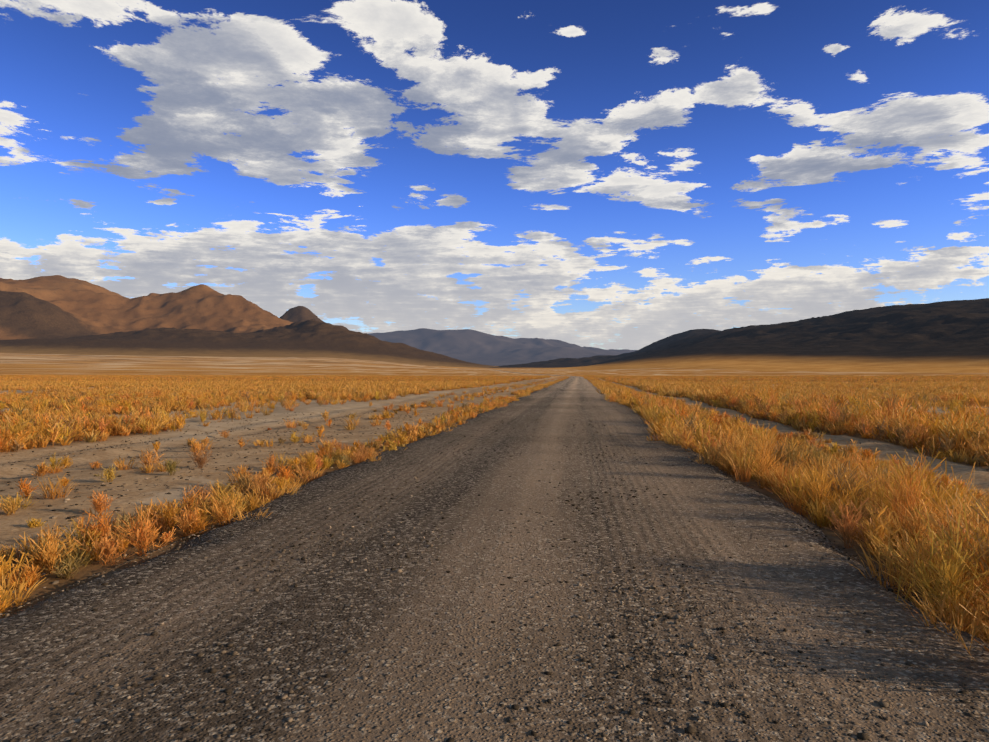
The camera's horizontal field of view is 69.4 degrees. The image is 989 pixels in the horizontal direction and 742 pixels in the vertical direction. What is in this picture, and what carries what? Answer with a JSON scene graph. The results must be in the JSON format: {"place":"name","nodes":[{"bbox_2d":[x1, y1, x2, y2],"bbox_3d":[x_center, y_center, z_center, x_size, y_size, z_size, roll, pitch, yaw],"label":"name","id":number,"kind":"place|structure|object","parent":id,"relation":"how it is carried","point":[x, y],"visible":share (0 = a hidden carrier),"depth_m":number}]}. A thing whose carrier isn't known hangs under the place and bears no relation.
{"place":"outdoors","nodes":[
{"label":"outdoors","id":0,"kind":"place"},
{"bbox_2d":[0,275,498,367],"bbox_3d":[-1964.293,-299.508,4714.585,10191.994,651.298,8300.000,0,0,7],"label":"hills","id":1,"kind":"structure","parent":0,"point":[56,314],"depth_m":3735.48},
{"bbox_2d":[0,369,988,741],"bbox_3d":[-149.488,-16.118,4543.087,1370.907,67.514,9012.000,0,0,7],"label":"road","id":2,"kind":"structure","parent":0,"point":[414,619],"depth_m":4.44},
{"bbox_2d":[0,353,988,640],"bbox_3d":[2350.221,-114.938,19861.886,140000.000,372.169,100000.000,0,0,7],"label":"ground","id":3,"kind":"structure","parent":0,"point":[14,523],"depth_m":17.54},
{"bbox_2d":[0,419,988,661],"bbox_3d":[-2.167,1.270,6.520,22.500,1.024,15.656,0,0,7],"label":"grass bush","id":4,"kind":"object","parent":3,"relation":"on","point":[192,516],"visible":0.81,"depth_m":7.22},
{"bbox_2d":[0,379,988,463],"bbox_3d":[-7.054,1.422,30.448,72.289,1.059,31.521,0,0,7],"label":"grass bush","id":5,"kind":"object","parent":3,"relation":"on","point":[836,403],"visible":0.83,"depth_m":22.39},
{"bbox_2d":[0,434,988,642],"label":"grass","id":6,"kind":"structure","parent":3,"relation":"on","point":[773,479],"depth_m":8.01},
{"bbox_2d":[0,379,988,400],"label":"grass","id":7,"kind":"structure","parent":3,"relation":"on","point":[694,390],"depth_m":72.98},
{"bbox_2d":[0,391,988,465],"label":"grass","id":8,"kind":"structure","parent":3,"relation":"on","point":[35,440],"depth_m":19.92},
{"bbox_2d":[0,374,988,382],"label":"grass","id":9,"kind":"structure","parent":3,"relation":"on","point":[815,378],"depth_m":208.39},
{"bbox_2d":[0,412,988,741],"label":"pebbles","id":10,"kind":"object","parent":3,"relation":"on","point":[602,736],"visible":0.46,"depth_m":4.68},
{"bbox_2d":[0,0,988,349],"label":"sky","id":11,"kind":"structure","parent":0,"point":[602,174]},
{"bbox_2d":[368,328,636,365],"bbox_3d":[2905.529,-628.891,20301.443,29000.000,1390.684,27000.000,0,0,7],"label":"mountains","id":12,"kind":"structure","parent":0,"point":[473,346],"depth_m":20077.14},
{"bbox_2d":[436,298,988,372],"bbox_3d":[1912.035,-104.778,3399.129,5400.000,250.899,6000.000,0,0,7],"label":"ridge","id":13,"kind":"structure","parent":0,"point":[945,337],"depth_m":1548.38}
]}

